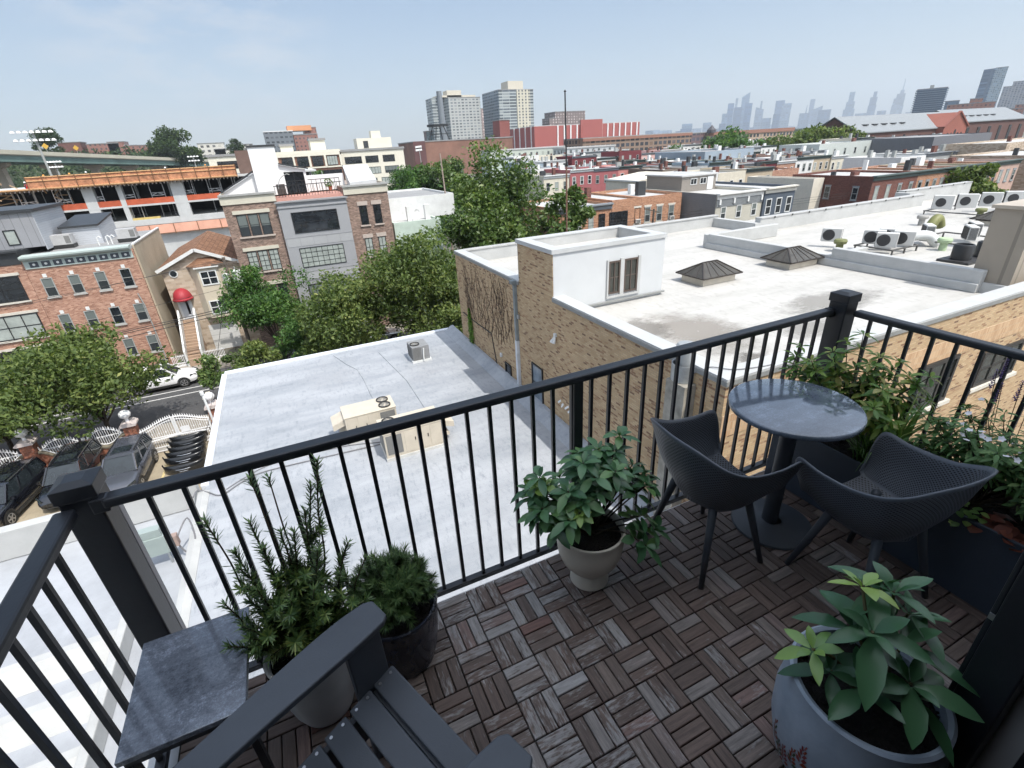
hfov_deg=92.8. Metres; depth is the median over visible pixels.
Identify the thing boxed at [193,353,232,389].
street tree
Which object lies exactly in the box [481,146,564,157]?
town terrace
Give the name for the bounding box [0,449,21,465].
iron railing
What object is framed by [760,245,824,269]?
pyramid skylight
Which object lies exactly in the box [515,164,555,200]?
row house
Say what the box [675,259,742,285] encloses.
pyramid skylight
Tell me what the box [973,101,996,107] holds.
apartment block
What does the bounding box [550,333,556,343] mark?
flood light
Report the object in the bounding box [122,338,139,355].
window
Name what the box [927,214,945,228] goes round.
yellow duct
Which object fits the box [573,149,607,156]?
row house
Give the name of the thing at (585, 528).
potted rhododendron
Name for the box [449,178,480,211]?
leafy tree
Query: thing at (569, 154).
row house
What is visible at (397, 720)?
adirondack chair
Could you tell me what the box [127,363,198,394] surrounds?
parked car
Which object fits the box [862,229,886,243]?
split condenser
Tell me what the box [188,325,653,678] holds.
silver roof building
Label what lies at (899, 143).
row house
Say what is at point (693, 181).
window
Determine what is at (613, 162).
row house
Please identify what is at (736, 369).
cable
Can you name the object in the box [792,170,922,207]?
row house
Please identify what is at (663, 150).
row house
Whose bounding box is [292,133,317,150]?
brick block
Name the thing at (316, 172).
leafy tree
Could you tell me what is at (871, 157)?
row house
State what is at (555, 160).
row house
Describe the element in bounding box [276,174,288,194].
patio set
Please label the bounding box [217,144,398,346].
apartment house
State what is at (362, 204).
window
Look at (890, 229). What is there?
split condenser
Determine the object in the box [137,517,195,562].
electrical box
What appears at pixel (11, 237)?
window
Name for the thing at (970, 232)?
split condenser
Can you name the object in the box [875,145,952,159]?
row house
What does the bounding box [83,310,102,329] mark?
window
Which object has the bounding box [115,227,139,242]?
rooftop unit
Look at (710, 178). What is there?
door
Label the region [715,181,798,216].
row house
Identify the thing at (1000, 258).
roof bulkhead
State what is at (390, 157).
window
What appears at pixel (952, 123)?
brick gable
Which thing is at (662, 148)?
row house
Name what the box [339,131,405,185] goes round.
apartment block
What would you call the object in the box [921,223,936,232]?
split condenser
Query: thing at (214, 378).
overhead wire
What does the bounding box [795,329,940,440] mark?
pieris shrub
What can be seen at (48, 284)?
window
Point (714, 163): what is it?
row house
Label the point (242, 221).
window
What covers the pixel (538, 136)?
storage building
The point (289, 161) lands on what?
window
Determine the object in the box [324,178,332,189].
potted plant
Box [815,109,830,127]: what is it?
skyscraper
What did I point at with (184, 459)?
bumper cover
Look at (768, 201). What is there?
window
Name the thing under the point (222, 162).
window
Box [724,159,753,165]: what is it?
row house
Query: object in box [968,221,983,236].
split condenser
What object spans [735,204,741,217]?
window
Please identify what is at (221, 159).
apartment block
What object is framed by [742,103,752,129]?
skyscraper
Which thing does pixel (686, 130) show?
skyscraper
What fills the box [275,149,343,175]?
apartment block
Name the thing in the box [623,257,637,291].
window
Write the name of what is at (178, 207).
construction building
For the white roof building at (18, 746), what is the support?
on the ground at (227, 351)
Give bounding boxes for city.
[645,124,809,133]
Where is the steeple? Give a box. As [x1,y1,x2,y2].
[707,125,715,132]
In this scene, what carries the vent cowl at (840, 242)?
on the tan brick building at (594, 297)
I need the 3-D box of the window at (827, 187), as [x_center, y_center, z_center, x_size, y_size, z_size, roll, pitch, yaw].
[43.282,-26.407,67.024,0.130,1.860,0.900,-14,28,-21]
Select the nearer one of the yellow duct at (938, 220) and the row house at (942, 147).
the yellow duct at (938, 220)
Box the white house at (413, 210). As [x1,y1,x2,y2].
[387,188,454,314]
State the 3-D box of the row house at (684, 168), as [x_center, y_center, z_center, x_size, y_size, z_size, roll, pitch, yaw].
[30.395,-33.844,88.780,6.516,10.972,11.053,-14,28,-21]
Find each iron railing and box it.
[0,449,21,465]
[38,426,122,453]
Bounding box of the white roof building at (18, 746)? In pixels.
[0,484,209,767]
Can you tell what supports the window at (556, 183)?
in the row house at (556, 180)
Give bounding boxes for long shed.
[822,112,940,137]
[934,107,1023,139]
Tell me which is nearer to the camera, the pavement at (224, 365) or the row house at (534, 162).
the pavement at (224, 365)
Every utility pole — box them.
[211,257,250,340]
[644,208,659,222]
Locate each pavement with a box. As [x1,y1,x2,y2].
[0,414,211,464]
[178,320,456,371]
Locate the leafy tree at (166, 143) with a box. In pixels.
[140,124,204,168]
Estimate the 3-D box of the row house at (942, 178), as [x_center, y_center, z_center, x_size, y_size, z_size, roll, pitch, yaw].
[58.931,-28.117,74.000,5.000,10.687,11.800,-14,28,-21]
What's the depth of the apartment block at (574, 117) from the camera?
664.84 m
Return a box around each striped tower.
[997,85,1023,114]
[1012,81,1023,85]
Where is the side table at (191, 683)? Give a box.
[114,607,274,767]
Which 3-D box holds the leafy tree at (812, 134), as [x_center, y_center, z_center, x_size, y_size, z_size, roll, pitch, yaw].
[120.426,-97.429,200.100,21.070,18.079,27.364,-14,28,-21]
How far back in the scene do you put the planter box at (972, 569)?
2.17 m
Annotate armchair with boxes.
[646,410,802,589]
[785,432,998,598]
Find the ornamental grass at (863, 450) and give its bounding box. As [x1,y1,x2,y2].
[846,414,936,471]
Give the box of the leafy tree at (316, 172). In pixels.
[311,170,323,174]
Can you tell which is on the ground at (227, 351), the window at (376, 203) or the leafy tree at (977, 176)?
the leafy tree at (977, 176)
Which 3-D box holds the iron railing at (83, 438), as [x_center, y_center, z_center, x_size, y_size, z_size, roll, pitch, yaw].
[-25.111,3.278,28.522,4.169,1.249,0.059,-14,28,-21]
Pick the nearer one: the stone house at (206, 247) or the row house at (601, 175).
the stone house at (206, 247)
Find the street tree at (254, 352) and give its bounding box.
[229,338,281,369]
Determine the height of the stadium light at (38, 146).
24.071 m
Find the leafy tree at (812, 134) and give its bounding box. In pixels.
[766,122,839,150]
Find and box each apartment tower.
[425,90,482,139]
[481,108,484,137]
[482,81,533,137]
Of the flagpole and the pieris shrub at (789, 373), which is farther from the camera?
the flagpole
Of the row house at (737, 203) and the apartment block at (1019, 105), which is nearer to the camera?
the row house at (737, 203)
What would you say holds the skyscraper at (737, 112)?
on the ground at (227, 351)
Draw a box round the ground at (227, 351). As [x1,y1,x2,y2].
[181,133,1023,361]
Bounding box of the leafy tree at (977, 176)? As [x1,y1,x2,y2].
[944,162,1008,193]
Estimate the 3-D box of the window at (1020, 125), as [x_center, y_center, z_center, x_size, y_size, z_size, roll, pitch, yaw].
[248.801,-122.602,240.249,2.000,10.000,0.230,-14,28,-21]
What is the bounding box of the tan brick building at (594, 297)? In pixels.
[454,181,1023,503]
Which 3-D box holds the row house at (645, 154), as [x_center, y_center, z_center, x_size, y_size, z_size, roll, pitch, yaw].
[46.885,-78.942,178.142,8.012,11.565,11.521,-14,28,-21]
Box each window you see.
[0,272,31,305]
[0,309,49,343]
[0,343,51,363]
[2,230,21,245]
[40,277,61,298]
[57,313,75,333]
[67,274,87,295]
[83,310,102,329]
[93,271,112,291]
[108,306,127,325]
[118,268,137,288]
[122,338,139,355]
[133,303,149,322]
[146,334,162,352]
[199,269,219,285]
[208,300,226,314]
[217,161,237,167]
[236,215,251,236]
[246,251,260,268]
[247,214,262,235]
[257,250,271,270]
[258,212,272,233]
[268,249,281,269]
[277,283,289,297]
[281,158,293,166]
[291,208,339,233]
[297,157,308,166]
[299,243,346,267]
[308,278,349,302]
[312,156,323,165]
[326,155,338,164]
[344,156,361,163]
[357,201,370,226]
[362,233,375,257]
[365,155,378,162]
[369,166,381,173]
[371,200,384,224]
[376,232,387,252]
[382,154,394,161]
[382,177,393,182]
[385,165,398,172]
[505,361,511,375]
[531,362,543,403]
[555,182,558,190]
[572,177,575,184]
[580,176,583,184]
[588,217,593,228]
[598,213,604,227]
[608,260,620,294]
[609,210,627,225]
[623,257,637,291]
[633,206,640,224]
[643,204,651,223]
[655,203,663,221]
[667,202,675,220]
[690,178,696,184]
[700,177,706,183]
[720,206,726,217]
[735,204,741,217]
[750,202,756,215]
[764,198,771,214]
[774,197,782,213]
[784,196,791,211]
[823,185,831,198]
[849,186,859,200]
[872,186,879,199]
[883,184,891,198]
[896,183,902,191]
[898,353,960,417]
[908,181,913,188]
[917,180,922,187]
[924,179,929,186]
[931,178,937,185]
[939,177,944,184]
[969,338,1023,393]
[994,125,1001,139]
[996,169,1003,182]
[1002,168,1010,181]
[1005,124,1011,138]
[1009,168,1016,180]
[1015,124,1021,137]
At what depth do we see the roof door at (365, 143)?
156.27 m
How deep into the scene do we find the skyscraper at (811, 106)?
5908.76 m
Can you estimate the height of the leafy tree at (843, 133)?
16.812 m
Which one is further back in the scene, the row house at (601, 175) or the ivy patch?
the row house at (601, 175)
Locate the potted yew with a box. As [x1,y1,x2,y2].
[196,453,375,727]
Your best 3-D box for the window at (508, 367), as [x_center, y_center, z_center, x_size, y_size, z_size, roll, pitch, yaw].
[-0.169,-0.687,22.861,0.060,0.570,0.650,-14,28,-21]
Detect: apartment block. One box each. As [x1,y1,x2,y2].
[205,154,239,172]
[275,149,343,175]
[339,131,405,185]
[542,117,560,125]
[544,111,584,124]
[946,103,974,109]
[969,98,983,102]
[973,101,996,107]
[1010,108,1022,112]
[1015,104,1023,113]
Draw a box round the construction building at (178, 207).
[0,150,321,256]
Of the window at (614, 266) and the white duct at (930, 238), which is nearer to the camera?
the window at (614, 266)
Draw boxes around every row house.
[482,157,512,184]
[504,158,544,181]
[506,153,538,160]
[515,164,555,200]
[515,198,613,235]
[524,168,569,200]
[536,153,562,159]
[538,156,567,165]
[543,162,574,167]
[544,165,594,192]
[552,152,579,155]
[556,152,596,165]
[567,187,640,227]
[572,162,595,166]
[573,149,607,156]
[575,161,619,191]
[583,160,624,164]
[592,154,615,161]
[593,181,681,224]
[594,160,642,175]
[601,147,628,151]
[601,148,640,158]
[602,156,646,163]
[624,162,663,167]
[628,163,681,173]
[632,155,659,161]
[632,158,674,164]
[641,146,680,151]
[641,150,657,158]
[646,186,766,220]
[650,145,681,149]
[655,146,753,159]
[655,156,704,161]
[655,161,707,170]
[667,142,701,149]
[668,165,717,180]
[672,156,732,167]
[689,166,745,182]
[692,155,723,160]
[696,144,727,148]
[700,162,775,182]
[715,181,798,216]
[719,153,754,160]
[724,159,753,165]
[730,145,760,151]
[732,158,778,166]
[742,143,776,153]
[746,151,794,156]
[747,176,823,211]
[754,162,798,176]
[755,152,815,173]
[765,154,796,167]
[774,149,810,154]
[779,138,871,156]
[782,145,827,154]
[785,150,831,171]
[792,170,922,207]
[813,150,848,170]
[820,133,874,141]
[839,160,944,187]
[842,149,925,168]
[861,132,991,152]
[868,161,965,184]
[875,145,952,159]
[885,157,985,172]
[901,144,959,157]
[904,159,1004,181]
[925,157,1023,193]
[945,136,1023,154]
[950,148,1023,190]
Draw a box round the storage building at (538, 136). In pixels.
[510,119,639,148]
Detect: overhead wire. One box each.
[0,261,222,307]
[0,305,235,360]
[0,309,229,361]
[2,288,223,343]
[3,260,218,309]
[112,312,231,340]
[199,299,223,455]
[460,197,847,243]
[531,193,844,229]
[540,195,845,231]
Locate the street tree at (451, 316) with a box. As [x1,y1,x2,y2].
[427,276,462,332]
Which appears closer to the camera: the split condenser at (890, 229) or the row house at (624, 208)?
the split condenser at (890, 229)
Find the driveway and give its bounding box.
[2,433,209,526]
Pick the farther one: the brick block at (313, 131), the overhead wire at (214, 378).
the brick block at (313, 131)
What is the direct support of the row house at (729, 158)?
on the ground at (227, 351)
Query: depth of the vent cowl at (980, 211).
30.05 m
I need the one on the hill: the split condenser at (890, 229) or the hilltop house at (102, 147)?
the hilltop house at (102, 147)
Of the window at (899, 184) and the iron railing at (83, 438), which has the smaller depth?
the iron railing at (83, 438)
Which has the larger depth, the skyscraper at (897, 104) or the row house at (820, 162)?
the skyscraper at (897, 104)
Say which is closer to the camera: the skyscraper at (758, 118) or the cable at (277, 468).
the cable at (277, 468)
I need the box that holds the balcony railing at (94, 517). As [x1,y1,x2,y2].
[0,289,1023,767]
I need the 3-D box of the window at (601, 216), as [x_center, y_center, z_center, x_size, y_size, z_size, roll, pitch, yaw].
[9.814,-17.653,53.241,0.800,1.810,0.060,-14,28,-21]
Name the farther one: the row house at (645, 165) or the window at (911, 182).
the row house at (645, 165)
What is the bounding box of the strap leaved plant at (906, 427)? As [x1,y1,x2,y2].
[867,389,950,445]
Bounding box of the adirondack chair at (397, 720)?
[172,601,532,767]
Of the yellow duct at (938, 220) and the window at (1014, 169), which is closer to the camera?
the yellow duct at (938, 220)
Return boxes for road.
[0,327,440,458]
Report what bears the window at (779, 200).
in the row house at (778, 198)
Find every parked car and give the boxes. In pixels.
[0,457,46,526]
[35,438,104,509]
[101,432,158,490]
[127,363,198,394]
[279,338,309,359]
[350,327,403,345]
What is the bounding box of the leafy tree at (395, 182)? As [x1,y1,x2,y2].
[387,167,406,190]
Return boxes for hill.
[0,155,166,188]
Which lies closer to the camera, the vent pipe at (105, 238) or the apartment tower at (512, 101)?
the vent pipe at (105, 238)
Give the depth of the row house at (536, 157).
205.37 m
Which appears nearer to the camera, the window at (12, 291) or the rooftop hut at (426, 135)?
the window at (12, 291)
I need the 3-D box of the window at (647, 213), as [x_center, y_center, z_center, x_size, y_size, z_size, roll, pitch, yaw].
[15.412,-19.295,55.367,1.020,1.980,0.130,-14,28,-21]
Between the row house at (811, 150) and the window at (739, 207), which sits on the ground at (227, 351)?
the row house at (811, 150)
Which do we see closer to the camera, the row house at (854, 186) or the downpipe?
the downpipe
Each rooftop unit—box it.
[49,233,78,249]
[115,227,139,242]
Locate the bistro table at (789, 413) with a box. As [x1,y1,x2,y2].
[728,379,867,549]
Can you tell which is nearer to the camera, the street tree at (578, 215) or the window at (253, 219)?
the window at (253, 219)
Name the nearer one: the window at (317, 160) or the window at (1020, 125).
the window at (317, 160)
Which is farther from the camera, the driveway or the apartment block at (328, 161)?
the apartment block at (328, 161)
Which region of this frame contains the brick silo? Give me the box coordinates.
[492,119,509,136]
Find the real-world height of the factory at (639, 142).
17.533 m
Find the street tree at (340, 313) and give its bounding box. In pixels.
[290,267,388,356]
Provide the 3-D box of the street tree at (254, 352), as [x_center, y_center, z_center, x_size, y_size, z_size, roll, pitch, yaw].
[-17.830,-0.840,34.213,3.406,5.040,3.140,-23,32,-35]
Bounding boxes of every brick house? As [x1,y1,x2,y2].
[0,202,66,363]
[18,227,183,373]
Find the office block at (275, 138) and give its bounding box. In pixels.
[263,125,311,151]
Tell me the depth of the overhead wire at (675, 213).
52.52 m
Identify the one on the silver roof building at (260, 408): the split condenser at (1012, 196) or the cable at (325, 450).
the cable at (325, 450)
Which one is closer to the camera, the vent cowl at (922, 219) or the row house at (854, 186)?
the vent cowl at (922, 219)
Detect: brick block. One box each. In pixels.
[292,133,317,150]
[303,127,316,133]
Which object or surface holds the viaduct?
on the ground at (227, 351)
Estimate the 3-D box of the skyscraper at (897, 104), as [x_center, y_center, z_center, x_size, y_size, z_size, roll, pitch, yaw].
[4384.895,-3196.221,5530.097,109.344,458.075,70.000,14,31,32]
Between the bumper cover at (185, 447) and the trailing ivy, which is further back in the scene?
the bumper cover at (185, 447)
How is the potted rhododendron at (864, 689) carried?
on the deck
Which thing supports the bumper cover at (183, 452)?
on the driveway
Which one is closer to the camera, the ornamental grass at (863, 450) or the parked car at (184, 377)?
the ornamental grass at (863, 450)
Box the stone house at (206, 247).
[155,231,261,366]
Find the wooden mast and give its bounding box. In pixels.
[439,153,453,255]
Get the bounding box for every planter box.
[764,433,930,536]
[882,484,1023,614]
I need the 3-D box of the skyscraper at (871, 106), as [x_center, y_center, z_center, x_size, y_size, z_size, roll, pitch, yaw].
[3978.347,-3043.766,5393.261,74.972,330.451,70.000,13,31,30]
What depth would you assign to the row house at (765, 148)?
193.40 m
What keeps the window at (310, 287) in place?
in the apartment house at (312, 224)
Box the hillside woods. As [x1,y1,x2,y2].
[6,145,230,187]
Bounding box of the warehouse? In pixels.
[398,136,512,173]
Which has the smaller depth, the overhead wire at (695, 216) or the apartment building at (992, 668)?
the apartment building at (992, 668)
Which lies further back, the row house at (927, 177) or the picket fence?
the row house at (927, 177)
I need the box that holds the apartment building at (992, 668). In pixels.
[148,470,1023,767]
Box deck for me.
[179,471,987,767]
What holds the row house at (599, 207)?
on the ground at (227, 351)
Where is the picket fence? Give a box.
[170,347,225,366]
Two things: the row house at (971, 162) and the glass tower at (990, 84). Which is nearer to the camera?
the row house at (971, 162)
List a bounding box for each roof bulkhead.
[57,212,116,244]
[974,199,1023,292]
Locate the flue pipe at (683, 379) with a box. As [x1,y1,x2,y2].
[653,340,695,514]
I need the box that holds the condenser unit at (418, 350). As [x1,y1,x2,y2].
[407,339,431,363]
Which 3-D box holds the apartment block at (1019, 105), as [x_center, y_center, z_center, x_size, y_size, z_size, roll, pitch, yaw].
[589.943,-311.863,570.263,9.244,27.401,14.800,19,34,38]
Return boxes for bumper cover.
[162,448,206,465]
[162,456,205,474]
[164,443,206,457]
[166,438,205,452]
[167,434,207,447]
[169,427,207,441]
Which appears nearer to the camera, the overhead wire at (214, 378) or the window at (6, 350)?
the overhead wire at (214, 378)
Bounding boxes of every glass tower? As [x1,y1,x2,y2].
[911,85,948,112]
[975,66,1008,107]
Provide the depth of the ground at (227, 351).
45.76 m
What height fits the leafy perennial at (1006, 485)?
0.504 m
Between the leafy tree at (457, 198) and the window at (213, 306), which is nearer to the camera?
the window at (213, 306)
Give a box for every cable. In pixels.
[192,444,379,497]
[226,442,379,489]
[694,364,770,373]
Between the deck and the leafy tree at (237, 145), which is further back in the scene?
the leafy tree at (237, 145)
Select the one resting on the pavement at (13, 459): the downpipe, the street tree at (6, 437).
the street tree at (6, 437)
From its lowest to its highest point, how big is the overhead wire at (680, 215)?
0.726 m
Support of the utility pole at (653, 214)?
on the road
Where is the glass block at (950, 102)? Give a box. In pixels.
[943,100,959,109]
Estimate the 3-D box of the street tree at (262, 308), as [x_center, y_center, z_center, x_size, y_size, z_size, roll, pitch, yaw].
[-20.257,-6.016,41.045,8.091,8.571,8.380,3,27,13]
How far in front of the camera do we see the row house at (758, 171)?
88.08 m
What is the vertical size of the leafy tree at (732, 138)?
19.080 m
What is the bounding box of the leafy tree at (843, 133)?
[823,124,866,138]
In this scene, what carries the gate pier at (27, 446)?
on the driveway
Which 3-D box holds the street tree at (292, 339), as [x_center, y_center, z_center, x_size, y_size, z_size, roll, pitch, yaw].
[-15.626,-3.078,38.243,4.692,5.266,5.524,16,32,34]
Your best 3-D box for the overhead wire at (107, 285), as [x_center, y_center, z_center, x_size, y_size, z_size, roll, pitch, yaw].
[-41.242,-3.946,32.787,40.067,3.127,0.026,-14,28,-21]
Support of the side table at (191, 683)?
on the deck
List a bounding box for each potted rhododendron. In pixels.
[510,426,671,590]
[771,561,984,767]
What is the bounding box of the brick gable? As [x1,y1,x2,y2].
[926,110,968,133]
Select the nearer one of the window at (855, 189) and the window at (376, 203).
the window at (376, 203)
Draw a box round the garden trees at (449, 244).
[389,184,565,257]
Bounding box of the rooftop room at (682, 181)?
[645,171,718,191]
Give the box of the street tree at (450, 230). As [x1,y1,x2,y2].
[418,209,503,281]
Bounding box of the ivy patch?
[467,308,474,343]
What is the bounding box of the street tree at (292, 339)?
[271,315,332,358]
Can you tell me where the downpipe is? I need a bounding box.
[509,279,520,384]
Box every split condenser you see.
[820,227,843,241]
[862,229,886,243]
[874,232,899,247]
[880,227,900,231]
[894,230,916,245]
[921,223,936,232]
[931,195,955,209]
[954,194,979,207]
[961,224,979,240]
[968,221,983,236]
[978,192,1003,206]
[1002,191,1023,202]
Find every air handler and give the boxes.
[330,395,396,444]
[376,406,453,462]
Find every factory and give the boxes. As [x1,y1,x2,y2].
[563,132,692,150]
[691,132,705,143]
[705,127,794,141]
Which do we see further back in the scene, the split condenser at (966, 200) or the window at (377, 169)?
the window at (377, 169)
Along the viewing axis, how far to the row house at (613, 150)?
222.14 m
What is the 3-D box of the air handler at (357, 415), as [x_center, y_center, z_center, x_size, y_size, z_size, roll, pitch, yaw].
[-5.760,1.415,19.081,2.410,1.212,1.115,-14,28,-21]
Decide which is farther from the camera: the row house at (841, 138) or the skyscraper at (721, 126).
the skyscraper at (721, 126)
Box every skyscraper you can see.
[680,128,690,131]
[682,123,692,131]
[702,122,711,131]
[718,123,725,131]
[721,113,727,129]
[727,103,733,129]
[732,107,741,129]
[740,92,750,129]
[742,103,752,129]
[753,107,763,129]
[761,118,770,128]
[771,114,779,128]
[774,100,784,127]
[779,103,791,127]
[797,105,809,128]
[808,99,814,123]
[810,106,822,127]
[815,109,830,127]
[842,92,854,116]
[866,91,877,114]
[876,110,885,114]
[890,79,905,113]
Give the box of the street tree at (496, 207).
[445,135,550,248]
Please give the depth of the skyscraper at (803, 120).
5020.53 m
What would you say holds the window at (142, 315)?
in the brick house at (51, 272)
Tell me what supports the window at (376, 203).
in the apartment house at (312, 224)
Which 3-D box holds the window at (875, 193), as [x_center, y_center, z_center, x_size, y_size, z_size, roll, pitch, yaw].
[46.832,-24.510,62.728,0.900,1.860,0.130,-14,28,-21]
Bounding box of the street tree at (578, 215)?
[531,183,595,235]
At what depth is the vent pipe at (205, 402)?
21.66 m
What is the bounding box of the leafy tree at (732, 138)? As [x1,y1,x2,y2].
[701,125,773,147]
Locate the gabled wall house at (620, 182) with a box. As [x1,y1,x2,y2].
[605,171,667,190]
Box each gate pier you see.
[13,428,43,461]
[118,410,139,435]
[204,392,216,422]
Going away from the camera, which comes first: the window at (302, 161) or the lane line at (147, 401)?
the lane line at (147, 401)
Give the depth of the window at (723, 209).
53.97 m
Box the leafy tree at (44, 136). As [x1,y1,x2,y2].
[27,127,65,151]
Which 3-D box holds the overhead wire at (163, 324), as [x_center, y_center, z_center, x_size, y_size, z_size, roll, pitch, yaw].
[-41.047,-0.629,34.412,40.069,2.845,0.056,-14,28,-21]
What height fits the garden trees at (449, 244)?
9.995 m
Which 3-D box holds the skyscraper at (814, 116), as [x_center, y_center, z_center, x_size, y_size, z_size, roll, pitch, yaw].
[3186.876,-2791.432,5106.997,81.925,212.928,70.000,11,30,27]
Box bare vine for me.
[462,260,513,344]
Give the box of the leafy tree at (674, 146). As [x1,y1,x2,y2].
[669,143,683,149]
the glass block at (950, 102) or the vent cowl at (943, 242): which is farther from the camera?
the glass block at (950, 102)
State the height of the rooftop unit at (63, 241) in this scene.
1.030 m
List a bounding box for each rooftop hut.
[278,144,293,151]
[306,138,325,149]
[423,131,433,140]
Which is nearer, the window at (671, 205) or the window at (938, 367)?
the window at (938, 367)
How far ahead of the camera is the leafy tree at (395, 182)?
139.53 m
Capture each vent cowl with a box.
[834,238,847,247]
[917,215,928,225]
[937,237,952,250]
[975,208,987,215]
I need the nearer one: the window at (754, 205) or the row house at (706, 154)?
the window at (754, 205)
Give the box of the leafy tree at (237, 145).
[225,138,244,153]
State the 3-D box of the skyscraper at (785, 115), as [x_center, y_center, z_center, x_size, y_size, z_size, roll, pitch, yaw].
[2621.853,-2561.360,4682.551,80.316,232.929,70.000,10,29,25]
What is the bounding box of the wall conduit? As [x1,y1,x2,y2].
[463,312,496,362]
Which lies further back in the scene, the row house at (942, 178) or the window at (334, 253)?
the row house at (942, 178)
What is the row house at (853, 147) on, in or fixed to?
on the ground at (227, 351)
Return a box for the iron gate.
[139,413,211,452]
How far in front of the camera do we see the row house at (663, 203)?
56.35 m
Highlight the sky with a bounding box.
[0,0,1023,150]
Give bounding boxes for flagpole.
[564,90,567,231]
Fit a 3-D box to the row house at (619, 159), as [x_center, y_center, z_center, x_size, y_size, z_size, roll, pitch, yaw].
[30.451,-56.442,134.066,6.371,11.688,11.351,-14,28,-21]
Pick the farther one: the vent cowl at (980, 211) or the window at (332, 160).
the window at (332, 160)
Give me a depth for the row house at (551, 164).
123.25 m
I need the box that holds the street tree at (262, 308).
[209,263,314,348]
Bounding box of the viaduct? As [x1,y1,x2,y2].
[0,149,209,188]
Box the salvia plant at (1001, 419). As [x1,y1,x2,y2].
[972,359,1023,502]
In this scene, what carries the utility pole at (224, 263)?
on the pavement at (224, 365)
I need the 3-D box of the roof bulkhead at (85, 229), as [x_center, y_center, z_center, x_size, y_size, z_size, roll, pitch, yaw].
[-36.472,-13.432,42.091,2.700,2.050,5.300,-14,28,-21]
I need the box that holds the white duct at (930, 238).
[915,230,939,246]
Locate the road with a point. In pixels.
(146, 414)
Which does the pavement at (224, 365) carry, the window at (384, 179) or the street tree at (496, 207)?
the street tree at (496, 207)
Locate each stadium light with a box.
[9,130,56,175]
[47,161,62,174]
[187,156,199,166]
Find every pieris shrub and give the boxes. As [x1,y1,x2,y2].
[778,343,810,381]
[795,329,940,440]
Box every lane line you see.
[32,387,217,425]
[45,385,201,417]
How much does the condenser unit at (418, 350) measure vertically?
0.902 m
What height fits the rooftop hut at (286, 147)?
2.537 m
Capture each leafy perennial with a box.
[900,397,1023,520]
[991,447,1023,506]
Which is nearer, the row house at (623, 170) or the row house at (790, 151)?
the row house at (623, 170)
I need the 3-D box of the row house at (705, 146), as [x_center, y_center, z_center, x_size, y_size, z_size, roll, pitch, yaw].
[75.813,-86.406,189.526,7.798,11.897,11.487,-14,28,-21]
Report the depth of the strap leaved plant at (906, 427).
2.44 m
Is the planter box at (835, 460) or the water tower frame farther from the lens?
the water tower frame
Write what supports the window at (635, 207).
in the row house at (663, 203)
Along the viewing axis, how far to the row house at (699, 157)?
116.47 m
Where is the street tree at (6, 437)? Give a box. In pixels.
[0,370,61,458]
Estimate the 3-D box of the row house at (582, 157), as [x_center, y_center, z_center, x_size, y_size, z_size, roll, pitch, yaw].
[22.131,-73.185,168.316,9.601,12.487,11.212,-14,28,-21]
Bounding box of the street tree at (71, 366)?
[0,320,189,443]
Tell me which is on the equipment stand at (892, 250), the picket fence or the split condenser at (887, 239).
the split condenser at (887, 239)
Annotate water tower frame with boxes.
[427,124,449,140]
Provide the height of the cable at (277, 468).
0.153 m
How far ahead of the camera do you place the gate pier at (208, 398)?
30.48 m
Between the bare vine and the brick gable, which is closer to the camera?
the bare vine
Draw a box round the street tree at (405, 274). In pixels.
[343,232,457,335]
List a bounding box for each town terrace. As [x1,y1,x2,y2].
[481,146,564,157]
[552,145,615,153]
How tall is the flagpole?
19.076 m
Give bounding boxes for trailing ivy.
[948,502,989,526]
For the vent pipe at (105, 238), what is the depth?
39.75 m
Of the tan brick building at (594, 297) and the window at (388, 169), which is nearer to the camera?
the tan brick building at (594, 297)
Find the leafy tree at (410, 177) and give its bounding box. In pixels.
[393,162,440,189]
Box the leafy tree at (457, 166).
[416,155,465,214]
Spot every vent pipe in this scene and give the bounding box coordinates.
[96,234,113,244]
[199,391,212,421]
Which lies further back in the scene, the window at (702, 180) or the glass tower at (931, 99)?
the glass tower at (931, 99)
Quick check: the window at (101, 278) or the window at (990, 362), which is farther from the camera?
the window at (101, 278)
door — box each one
[179,301,193,318]
[208,322,242,348]
[284,172,306,193]
[363,141,368,147]
[706,176,713,188]
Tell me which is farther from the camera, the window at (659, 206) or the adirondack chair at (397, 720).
the window at (659, 206)
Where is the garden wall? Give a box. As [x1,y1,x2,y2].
[38,431,125,466]
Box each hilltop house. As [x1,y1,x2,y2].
[57,141,88,152]
[85,142,120,153]
[106,141,128,154]
[123,145,138,153]
[136,144,147,154]
[196,142,225,157]
[214,148,228,153]
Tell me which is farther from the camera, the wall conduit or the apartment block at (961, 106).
the apartment block at (961, 106)
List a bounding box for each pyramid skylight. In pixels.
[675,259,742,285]
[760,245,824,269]
[969,211,993,225]
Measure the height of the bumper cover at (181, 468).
0.535 m
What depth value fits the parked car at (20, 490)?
25.45 m
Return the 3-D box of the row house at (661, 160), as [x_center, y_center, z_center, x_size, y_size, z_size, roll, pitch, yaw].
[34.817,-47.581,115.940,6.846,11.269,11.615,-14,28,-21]
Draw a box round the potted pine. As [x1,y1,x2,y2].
[344,541,439,679]
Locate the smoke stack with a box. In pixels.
[436,91,447,139]
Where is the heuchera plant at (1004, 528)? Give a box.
[967,512,1023,552]
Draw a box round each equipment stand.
[853,243,919,254]
[919,231,984,244]
[923,201,979,215]
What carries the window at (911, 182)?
in the row house at (854, 186)

